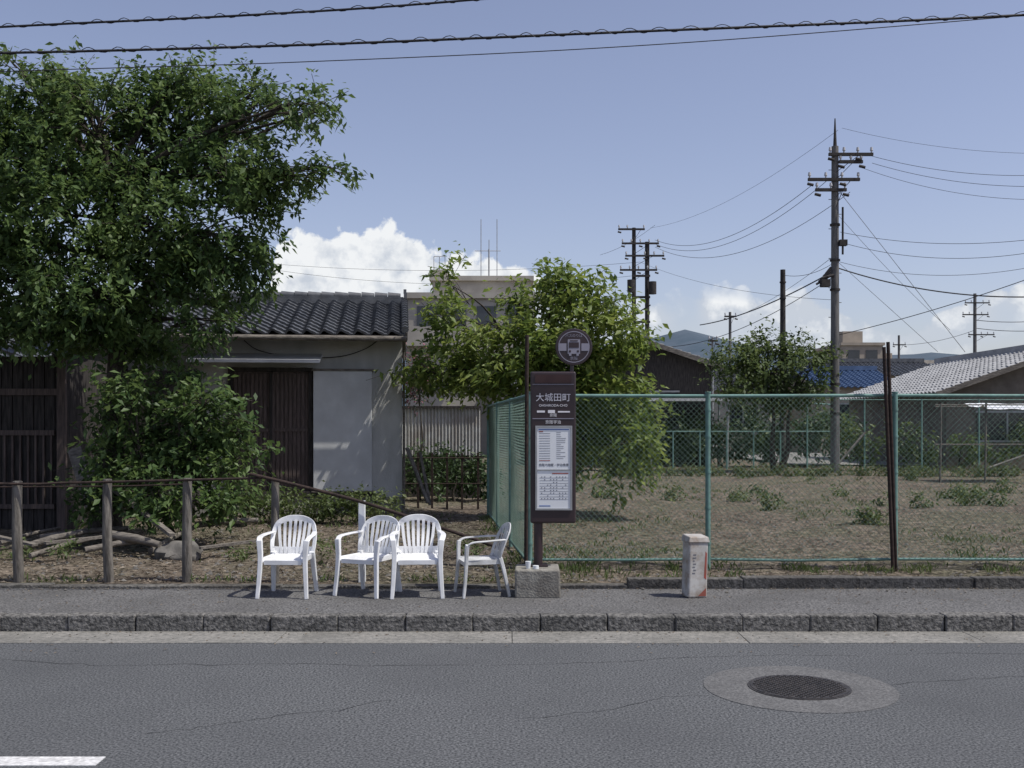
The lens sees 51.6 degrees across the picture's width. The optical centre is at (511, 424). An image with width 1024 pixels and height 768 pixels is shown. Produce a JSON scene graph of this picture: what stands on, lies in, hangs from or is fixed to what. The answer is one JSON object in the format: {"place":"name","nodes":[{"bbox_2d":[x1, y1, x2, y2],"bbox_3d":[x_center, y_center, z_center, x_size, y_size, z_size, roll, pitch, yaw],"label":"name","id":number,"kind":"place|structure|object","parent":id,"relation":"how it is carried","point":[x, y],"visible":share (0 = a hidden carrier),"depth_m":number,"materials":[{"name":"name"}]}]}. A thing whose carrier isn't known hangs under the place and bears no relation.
{"place":"outdoors","nodes":[
{"label":"outdoors","id":0,"kind":"place"},
{"bbox_2d":[0,643,1023,767],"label":"road","id":1,"kind":"structure","parent":0,"point":[455,705],"depth_m":6.88,"materials":[{"name":"grey asphalt"}]},
{"bbox_2d":[0,757,104,765],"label":"lane marking","id":2,"kind":"object","parent":1,"relation":"on","point":[49,761],"visible":1,"depth_m":5.78,"materials":[{"name":"paint"}]},
{"bbox_2d":[0,652,1022,733],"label":"road cracks","id":3,"kind":"object","parent":1,"relation":"on","point":[503,664],"visible":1,"depth_m":8.13,"materials":[{"name":"black asphalt"}]},
{"bbox_2d":[703,666,899,713],"bbox_3d":[2.010,1.837,7.420,1.320,0.027,1.320,0,0,0],"label":"manhole cover","id":4,"kind":"object","parent":1,"relation":"on","point":[801,689],"visible":1,"depth_m":7.33,"materials":[{"name":"concrete"}]},
{"bbox_2d":[0,448,1023,584],"bbox_3d":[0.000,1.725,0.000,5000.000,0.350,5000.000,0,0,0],"label":"ground","id":5,"kind":"structure","parent":0,"point":[729,480],"depth_m":15.67,"materials":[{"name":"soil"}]},
{"bbox_2d":[0,317,201,530],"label":"timber shed","id":6,"kind":"structure","parent":5,"relation":"on","point":[39,412],"depth_m":16.38,"materials":[{"name":"wood"}]},
{"bbox_2d":[23,435,23,503],"bbox_3d":[-8.225,0.690,16.388,2.250,1.060,0.005,0,0,0],"label":"window","id":7,"kind":"structure","parent":6,"relation":"in","point":[23,435],"depth_m":16.38,"materials":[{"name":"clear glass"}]},
{"bbox_2d":[0,518,258,558],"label":"log pile","id":8,"kind":"object","parent":5,"relation":"on","point":[123,538],"visible":0.81,"depth_m":13.32,"materials":[{"name":"wood"}]},
{"bbox_2d":[0,445,262,548],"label":"timber scraps","id":9,"kind":"object","parent":5,"relation":"on","point":[74,453],"visible":0.57,"depth_m":13.20,"materials":[{"name":"brown wood"}]},
{"bbox_2d":[34,355,286,543],"bbox_3d":[-4.582,0.406,14.119,3.245,2.723,2.472,0,0,0],"label":"camellia bush","id":10,"kind":"object","parent":5,"relation":"on","point":[175,452],"visible":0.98,"depth_m":13.95,"materials":[{"name":"green plant"}]},
{"bbox_2d":[154,541,202,560],"bbox_3d":[-4.098,1.597,13.002,0.591,0.371,0.499,0,0,0],"label":"boulder","id":11,"kind":"object","parent":5,"relation":"on","point":[166,551],"visible":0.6,"depth_m":12.84,"materials":[{"name":"stone"}]},
{"bbox_2d":[0,35,373,531],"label":"cherry tree","id":12,"kind":"object","parent":5,"relation":"on","point":[103,176],"visible":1,"depth_m":14.26,"materials":[{"name":"green plant"}]},
{"bbox_2d":[52,311,401,497],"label":"walls","id":13,"kind":"structure","parent":5,"relation":"on","point":[383,357],"depth_m":19.44,"materials":[{"name":"paint"}]},
{"bbox_2d":[186,353,321,362],"bbox_3d":[-4.573,-1.200,18.918,2.300,0.200,0.617,0,0,-6],"label":"door canopy","id":14,"kind":"object","parent":13,"relation":"attached to","point":[277,357],"visible":0.85,"depth_m":18.81,"materials":[{"name":"grey metal"}]},
{"bbox_2d":[228,367,372,496],"bbox_3d":[-3.852,0.125,19.236,2.700,2.330,0.137,0,0,-6],"label":"door frame","id":15,"kind":"object","parent":13,"relation":"attached to","point":[270,370],"visible":0.49,"depth_m":19.19,"materials":[{"name":"brown wood"}]},
{"bbox_2d":[233,372,307,490],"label":"door panels","id":16,"kind":"object","parent":15,"relation":"in","point":[290,411],"visible":0.71,"depth_m":19.23,"materials":[{"name":"brown wood"}]},
{"bbox_2d":[311,369,373,492],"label":"shutter trim","id":17,"kind":"structure","parent":15,"relation":"attached to","point":[372,370],"depth_m":19.20,"materials":[{"name":"grey metal"}]},
{"bbox_2d":[313,371,371,490],"bbox_3d":[-3.080,0.110,19.302,1.050,2.180,0.167,0,0,-6],"label":"shutter box","id":18,"kind":"object","parent":17,"relation":"in","point":[342,429],"visible":0.85,"depth_m":19.22,"materials":[{"name":"grey metal"}]},
{"bbox_2d":[244,340,376,357],"bbox_3d":[-3.657,-1.401,19.287,2.509,0.370,0.014,0,0,-6],"label":"wall cable","id":19,"kind":"object","parent":13,"relation":"attached to","point":[322,357],"depth_m":19.32,"materials":[{"name":"black rubber"}]},
{"bbox_3d":[-5.459,-1.567,21.511,7.119,0.025,6.531,0,0,0],"label":"soffit","id":20,"kind":"object","parent":13,"relation":"attached to","visible":0},
{"bbox_2d":[75,289,408,353],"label":"roof tiles","id":21,"kind":"object","parent":20,"relation":"on","point":[353,313],"visible":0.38,"depth_m":20.27,"materials":[{"name":"grey tile"}]},
{"bbox_2d":[165,332,407,359],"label":"fascia","id":22,"kind":"structure","parent":20,"relation":"attached to","point":[406,334],"depth_m":18.82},
{"bbox_2d":[0,530,486,565],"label":"weed patch","id":23,"kind":"object","parent":5,"relation":"on","point":[72,543],"visible":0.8,"depth_m":12.54,"materials":[{"name":"green plant"}]},
{"bbox_2d":[0,472,500,582],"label":"post and rail fence","id":24,"kind":"object","parent":5,"relation":"on","point":[17,551],"visible":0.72,"depth_m":11.21,"materials":[{"name":"brown wood"}]},
{"bbox_2d":[138,334,406,507],"bbox_3d":[-5.171,-0.035,18.773,6.580,3.110,0.672,0,0,-6],"label":"gutter pipe","id":25,"kind":"object","parent":5,"relation":"on","point":[403,339],"visible":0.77,"depth_m":18.68,"materials":[{"name":"plastic"}]},
{"bbox_2d":[195,497,403,516],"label":"plinth","id":26,"kind":"structure","parent":5,"relation":"on","point":[308,498],"depth_m":19.30,"materials":[{"name":"concrete"}]},
{"bbox_2d":[207,479,410,526],"bbox_3d":[-3.290,1.335,17.320,3.374,0.955,1.768,0,0,0],"label":"weed patch","id":27,"kind":"object","parent":5,"relation":"on","point":[324,514],"visible":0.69,"depth_m":17.38,"materials":[{"name":"green plant"}]},
{"bbox_2d":[402,342,434,499],"bbox_3d":[-2.047,-0.064,22.955,1.192,3.611,1.279,0,0,0],"label":"oleander","id":28,"kind":"object","parent":5,"relation":"on","point":[419,392],"visible":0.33,"depth_m":22.98,"materials":[{"name":"green plant"}]},
{"bbox_2d":[405,448,431,504],"bbox_3d":[-1.595,0.925,19.103,0.600,1.032,0.358,0,0,44],"label":"leaning plank","id":29,"kind":"object","parent":5,"relation":"on","point":[426,495],"visible":1,"depth_m":19.07,"materials":[{"name":"brown wood"}]},
{"bbox_2d":[402,406,480,496],"bbox_3d":[-1.850,0.655,24.020,2.300,2.170,0.200,0,0,0],"label":"frame","id":30,"kind":"object","parent":5,"relation":"on","point":[408,493],"visible":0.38,"depth_m":24.05,"materials":[{"name":"grey metal"}]},
{"bbox_2d":[402,408,479,454],"bbox_3d":[-1.860,0.155,24.000,2.280,1.070,0.040,0,0,0],"label":"sheeting","id":31,"kind":"object","parent":30,"relation":"attached to","point":[455,427],"visible":0.53,"depth_m":24.00,"materials":[{"name":"grey metal"}]},
{"bbox_2d":[402,453,483,508],"bbox_3d":[-1.375,1.090,20.614,1.650,1.100,0.052,0,0,0],"label":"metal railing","id":32,"kind":"object","parent":5,"relation":"on","point":[447,458],"visible":0.69,"depth_m":20.60,"materials":[{"name":"metal"}]},
{"bbox_2d":[402,438,508,501],"bbox_3d":[-1.362,1.008,22.644,2.601,1.486,1.738,0,0,0],"label":"shrub","id":33,"kind":"object","parent":5,"relation":"on","point":[454,477],"visible":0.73,"depth_m":22.60,"materials":[{"name":"green plant"}]},
{"bbox_2d":[406,270,535,455],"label":"walls","id":34,"kind":"structure","parent":5,"relation":"on","point":[474,286],"depth_m":55.00,"materials":[{"name":"beige concrete"}]},
{"bbox_2d":[434,249,489,275],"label":"antennas","id":35,"kind":"object","parent":34,"relation":"on","point":[488,261],"visible":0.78,"depth_m":56.97,"materials":[{"name":"grey metal"}]},
{"bbox_2d":[417,306,524,390],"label":"windows","id":36,"kind":"structure","parent":34,"relation":"attached to","point":[482,313],"depth_m":54.94,"materials":[{"name":"grey glass"}]},
{"bbox_2d":[492,390,524,458],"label":"walls","id":37,"kind":"structure","parent":5,"relation":"on","point":[506,428],"depth_m":52.00,"materials":[{"name":"beige concrete"}]},
{"bbox_2d":[0,508,1021,582],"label":"leaf litter","id":38,"kind":"object","parent":5,"relation":"on","point":[251,556],"visible":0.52,"depth_m":13.22,"materials":[{"name":"brown plant"}]},
{"bbox_2d":[0,612,1023,631],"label":"kerb","id":39,"kind":"structure","parent":5,"relation":"on","point":[471,621],"depth_m":9.42,"materials":[{"name":"concrete"}]},
{"bbox_2d":[0,631,1023,642],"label":"gutter","id":40,"kind":"object","parent":5,"relation":"on","point":[531,637],"visible":0.72,"depth_m":9.15,"materials":[{"name":"concrete"}]},
{"bbox_2d":[15,630,1001,638],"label":"gravel","id":41,"kind":"structure","parent":40,"relation":"on","point":[506,635],"depth_m":9.34,"materials":[{"name":"grey gravel"}]},
{"bbox_2d":[8,588,1023,653],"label":"leaf litter","id":42,"kind":"object","parent":40,"relation":"on","point":[533,600],"visible":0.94,"depth_m":10.45,"materials":[{"name":"brown plant"}]},
{"bbox_2d":[0,575,1023,588],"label":"boundary kerb","id":43,"kind":"structure","parent":5,"relation":"on","point":[843,581],"depth_m":11.00,"materials":[{"name":"grey concrete"}]},
{"bbox_2d":[10,471,1023,582],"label":"weeds","id":44,"kind":"object","parent":5,"relation":"on","point":[677,570],"visible":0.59,"depth_m":12.60,"materials":[{"name":"green plant"}]},
{"bbox_2d":[368,241,680,516],"bbox_3d":[0.232,-0.657,18.591,5.621,4.893,3.229,0,0,0],"label":"fig tree","id":45,"kind":"object","parent":5,"relation":"on","point":[482,377],"visible":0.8,"depth_m":18.17,"materials":[{"name":"green plant"}]},
{"bbox_2d":[524,335,528,563],"bbox_3d":[0.161,0.308,11.750,0.053,2.611,0.042,0,0,0],"label":"rusty pole","id":46,"kind":"object","parent":5,"relation":"on","point":[526,447],"visible":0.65,"depth_m":11.73,"materials":[{"name":"metal"}]},
{"bbox_2d":[618,225,665,338],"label":"utility pole","id":47,"kind":"object","parent":5,"relation":"on","point":[650,287],"visible":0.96,"depth_m":59.83,"materials":[{"name":"concrete"}]},
{"bbox_2d":[576,348,711,465],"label":"walls","id":48,"kind":"structure","parent":5,"relation":"on","point":[672,371],"depth_m":42.50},
{"bbox_2d":[569,335,714,371],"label":"roof","id":49,"kind":"structure","parent":48,"relation":"on","point":[677,349],"depth_m":42.04,"materials":[{"name":"tile"}]},
{"bbox_2d":[565,341,723,369],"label":"bargeboards","id":50,"kind":"object","parent":49,"relation":"attached to","point":[681,353],"visible":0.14,"depth_m":41.95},
{"bbox_2d":[632,391,679,428],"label":"window frames","id":51,"kind":"structure","parent":48,"relation":"attached to","point":[668,391],"depth_m":42.42,"materials":[{"name":"grey metal"}]},
{"bbox_2d":[625,392,677,426],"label":"windows","id":52,"kind":"structure","parent":51,"relation":"in","point":[666,410],"depth_m":42.45,"materials":[{"name":"grey glass"}]},
{"bbox_2d":[643,398,728,466],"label":"carport","id":53,"kind":"object","parent":5,"relation":"on","point":[681,399],"visible":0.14,"depth_m":40.27,"materials":[{"name":"grey metal"}]},
{"bbox_2d":[707,336,718,454],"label":"utility pole","id":54,"kind":"object","parent":5,"relation":"on","point":[711,341],"visible":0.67,"depth_m":54.94,"materials":[{"name":"concrete"}]},
{"bbox_2d":[576,401,868,466],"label":"hedge","id":55,"kind":"object","parent":5,"relation":"on","point":[762,438],"visible":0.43,"depth_m":40.85,"materials":[{"name":"green plant"}]},
{"bbox_2d":[724,312,737,367],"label":"utility pole","id":56,"kind":"object","parent":5,"relation":"on","point":[730,342],"visible":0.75,"depth_m":69.91,"materials":[{"name":"concrete"}]},
{"bbox_2d":[278,128,1023,351],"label":"power lines","id":57,"kind":"object","parent":56,"relation":"attached to","point":[828,272],"visible":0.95,"depth_m":35.76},
{"bbox_2d":[714,390,768,450],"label":"walls","id":58,"kind":"structure","parent":5,"relation":"on","point":[722,413],"depth_m":66.00,"materials":[{"name":"beige concrete"}]},
{"bbox_2d":[714,369,768,391],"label":"roof","id":59,"kind":"structure","parent":58,"relation":"on","point":[717,374],"depth_m":67.50,"materials":[{"name":"tile"}]},
{"bbox_2d":[487,392,1023,569],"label":"chain link fence","id":60,"kind":"object","parent":5,"relation":"on","point":[494,469],"visible":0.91,"depth_m":11.89,"materials":[{"name":"green metal"}]},
{"bbox_2d":[693,314,848,472],"bbox_3d":[8.739,-0.994,36.071,5.354,5.587,3.275,0,0,0],"label":"garden tree","id":61,"kind":"object","parent":5,"relation":"on","point":[757,373],"visible":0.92,"depth_m":35.84,"materials":[{"name":"green plant"}]},
{"bbox_2d":[769,402,779,422],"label":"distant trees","id":62,"kind":"object","parent":5,"relation":"on","point":[778,420],"depth_m":89.08,"materials":[{"name":"green plant"}]},
{"bbox_2d":[779,269,785,467],"bbox_3d":[10.220,-2.010,40.000,0.253,7.700,0.260,0,0,0],"label":"utility pole","id":63,"kind":"object","parent":5,"relation":"on","point":[782,303],"visible":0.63,"depth_m":39.91,"materials":[{"name":"grey concrete"}]},
{"bbox_2d":[576,460,1023,525],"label":"garden plants","id":64,"kind":"object","parent":5,"relation":"on","point":[963,491],"visible":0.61,"depth_m":25.49,"materials":[{"name":"green plant"}]},
{"bbox_2d":[589,399,1022,468],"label":"back fence","id":65,"kind":"object","parent":5,"relation":"on","point":[807,440],"visible":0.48,"depth_m":37.00,"materials":[{"name":"grey metal"}]},
{"bbox_2d":[786,379,866,453],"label":"walls","id":66,"kind":"structure","parent":5,"relation":"on","point":[847,390],"depth_m":61.53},
{"bbox_2d":[778,366,882,389],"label":"roof","id":67,"kind":"structure","parent":66,"relation":"on","point":[857,376],"depth_m":62.25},
{"bbox_2d":[807,118,873,472],"bbox_3d":[11.102,-4.285,35.910,2.246,12.250,0.520,0,0,0],"label":"utility pole","id":68,"kind":"object","parent":5,"relation":"on","point":[834,189],"visible":0.98,"depth_m":35.87,"materials":[{"name":"concrete"}]},
{"bbox_2d":[812,331,884,357],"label":"apartment building","id":69,"kind":"structure","parent":5,"relation":"on","point":[854,344],"depth_m":130.00,"materials":[{"name":"white concrete"}]},
{"bbox_2d":[848,350,877,357],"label":"windows","id":70,"kind":"structure","parent":69,"relation":"in","point":[852,353],"depth_m":129.95,"materials":[{"name":"grey glass"}]},
{"bbox_2d":[882,347,894,570],"bbox_3d":[4.191,0.376,11.800,0.142,2.490,0.042,0,0,0],"label":"rusty pole","id":71,"kind":"object","parent":5,"relation":"on","point":[888,455],"visible":1,"depth_m":11.78,"materials":[{"name":"metal"}]},
{"bbox_2d":[886,342,897,570],"bbox_3d":[4.248,0.349,11.850,0.131,2.556,0.042,0,0,0],"label":"rusty pole","id":72,"kind":"object","parent":5,"relation":"on","point":[891,444],"visible":1,"depth_m":11.83,"materials":[{"name":"metal"}]},
{"bbox_2d":[893,335,906,357],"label":"utility pole","id":73,"kind":"object","parent":5,"relation":"on","point":[899,344],"visible":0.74,"depth_m":99.90,"materials":[{"name":"concrete"}]},
{"bbox_2d":[824,408,1023,470],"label":"hedge","id":74,"kind":"object","parent":5,"relation":"on","point":[847,433],"visible":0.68,"depth_m":37.64,"materials":[{"name":"green plant"}]},
{"bbox_2d":[924,360,933,363],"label":"apartment building","id":75,"kind":"structure","parent":5,"relation":"on","point":[928,361],"depth_m":153.00,"materials":[{"name":"beige concrete"}]},
{"bbox_2d":[840,432,1023,468],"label":"brace pole","id":76,"kind":"object","parent":5,"relation":"on","point":[862,435],"visible":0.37,"depth_m":36.86,"materials":[{"name":"metal"}]},
{"bbox_2d":[849,367,1023,469],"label":"walls","id":77,"kind":"structure","parent":5,"relation":"on","point":[1011,382],"depth_m":38.80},
{"bbox_2d":[840,345,1023,400],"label":"roof","id":78,"kind":"structure","parent":77,"relation":"on","point":[942,373],"depth_m":43.55,"materials":[{"name":"tile"}]},
{"bbox_2d":[936,361,1023,393],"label":"bargeboards","id":79,"kind":"object","parent":78,"relation":"attached to","point":[983,378],"visible":0.89,"depth_m":38.16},
{"bbox_2d":[975,411,1023,441],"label":"window frames","id":80,"kind":"structure","parent":77,"relation":"attached to","point":[1006,412],"depth_m":38.72,"materials":[{"name":"grey metal"}]},
{"bbox_2d":[977,413,1023,439],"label":"windows","id":81,"kind":"structure","parent":80,"relation":"in","point":[995,422],"depth_m":38.75,"materials":[{"name":"grey glass"}]},
{"bbox_2d":[962,293,995,352],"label":"utility pole","id":82,"kind":"object","parent":5,"relation":"on","point":[975,314],"visible":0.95,"depth_m":89.87,"materials":[{"name":"concrete"}]},
{"bbox_2d":[935,403,1023,482],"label":"pole frame","id":83,"kind":"object","parent":5,"relation":"on","point":[997,406],"visible":0.75,"depth_m":29.38,"materials":[{"name":"grey steel pipe"},{"name":"white plastic sheet"}]},
{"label":"walls","id":84,"kind":"object","parent":5,"relation":"on","visible":0},
{"bbox_2d":[791,358,929,375],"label":"roof","id":85,"kind":"structure","parent":84,"relation":"on","point":[900,366],"depth_m":75.30,"materials":[{"name":"tile"}]},
{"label":"walls","id":86,"kind":"object","parent":5,"relation":"on","visible":0},
{"bbox_2d":[0,352,51,355],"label":"roof","id":87,"kind":"structure","parent":86,"relation":"on","point":[18,354],"depth_m":40.71,"materials":[{"name":"tile"}]},
{"bbox_2d":[0,588,1023,614],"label":"pavement","id":88,"kind":"structure","parent":0,"point":[406,601],"depth_m":10.20,"materials":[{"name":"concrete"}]},
{"bbox_2d":[255,515,318,599],"bbox_3d":[-2.233,1.312,10.593,0.556,0.778,0.588,0,0,0],"label":"plastic chair","id":89,"kind":"object","parent":88,"relation":"on","point":[304,553],"visible":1,"depth_m":10.75,"materials":[{"name":"white plastic"}]},
{"bbox_2d":[333,515,401,598],"bbox_3d":[-1.432,1.316,10.677,0.548,0.770,0.567,0,0,24],"label":"plastic chair","id":90,"kind":"object","parent":88,"relation":"on","point":[374,555],"visible":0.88,"depth_m":10.76,"materials":[{"name":"white plastic"}]},
{"bbox_2d":[389,514,445,599],"bbox_3d":[-0.936,1.307,10.591,0.564,0.787,0.599,0,0,0],"label":"plastic chair","id":91,"kind":"object","parent":88,"relation":"on","point":[413,554],"visible":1,"depth_m":10.74,"materials":[{"name":"white plastic"}]},
{"bbox_2d":[453,522,510,598],"bbox_3d":[-0.283,1.341,10.624,0.530,0.720,0.512,0,0,-14],"label":"plastic chair","id":92,"kind":"object","parent":88,"relation":"on","point":[494,558],"visible":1,"depth_m":10.62,"materials":[{"name":"white plastic"}]},
{"bbox_2d":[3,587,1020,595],"bbox_3d":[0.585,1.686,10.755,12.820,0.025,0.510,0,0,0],"label":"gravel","id":93,"kind":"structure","parent":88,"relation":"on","point":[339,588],"depth_m":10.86,"materials":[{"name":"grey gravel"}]},
{"bbox_2d":[515,564,560,597],"bbox_3d":[0.253,1.566,10.627,0.452,0.292,0.454,0,0,0],"label":"concrete block","id":94,"kind":"object","parent":88,"relation":"on","point":[540,582],"depth_m":10.40,"materials":[{"name":"grey concrete"}]},
{"bbox_2d":[525,561,538,568],"bbox_3d":[0.198,1.385,10.485,0.140,0.070,0.059,0,0,22],"label":"paper cup","id":95,"kind":"object","parent":94,"relation":"on","point":[528,564],"visible":1,"depth_m":10.48,"materials":[{"name":"white paper"}]},
{"bbox_2d":[530,329,591,566],"bbox_3d":[0.488,0.235,10.690,0.637,2.410,0.180,0,0,0],"label":"bus stop sign","id":96,"kind":"object","parent":94,"relation":"on","point":[552,447],"visible":0.99,"depth_m":10.62,"materials":[{"name":"brown metal"}]},
{"bbox_2d":[569,340,578,351],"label":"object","id":97,"kind":"structure","parent":96,"relation":"in","point":[571,344],"depth_m":10.64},
{"bbox_2d":[681,534,709,597],"bbox_3d":[1.812,1.391,10.483,0.225,0.619,0.201,0,0,-14],"label":"ash bin","id":98,"kind":"object","parent":88,"relation":"on","point":[694,565],"visible":1,"depth_m":10.40,"materials":[{"name":"metal"}]},
{"bbox_2d":[0,0,1023,71],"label":"overhead cable","id":99,"kind":"object","parent":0,"point":[444,38],"visible":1,"depth_m":10.00,"materials":[{"name":"black rubber"}]},
{"bbox_2d":[0,0,1023,354],"label":"sky","id":100,"kind":"structure","parent":0,"point":[522,158],"materials":[{"name":"blue"}]},
{"bbox_2d":[402,330,957,405],"bbox_3d":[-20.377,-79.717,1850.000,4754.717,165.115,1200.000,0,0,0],"label":"hills","id":101,"kind":"structure","parent":0,"point":[678,339],"depth_m":1707.73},
{"bbox_2d":[724,452,917,464],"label":"yard paving","id":102,"kind":"structure","parent":0,"point":[794,461],"depth_m":45.98,"materials":[{"name":"concrete"}]},
{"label":"window frames","id":103,"kind":"object","parent":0,"visible":0},
{"bbox_2d":[840,404,848,427],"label":"windows","id":104,"kind":"structure","parent":103,"relation":"in","point":[843,408],"depth_m":59.95,"materials":[{"name":"grey glass"}]},
{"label":"window frames","id":105,"kind":"object","parent":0,"visible":0},
{"bbox_2d":[730,406,755,427],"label":"windows","id":106,"kind":"structure","parent":105,"relation":"in","point":[732,415],"depth_m":65.95,"materials":[{"name":"grey glass"}]}
]}

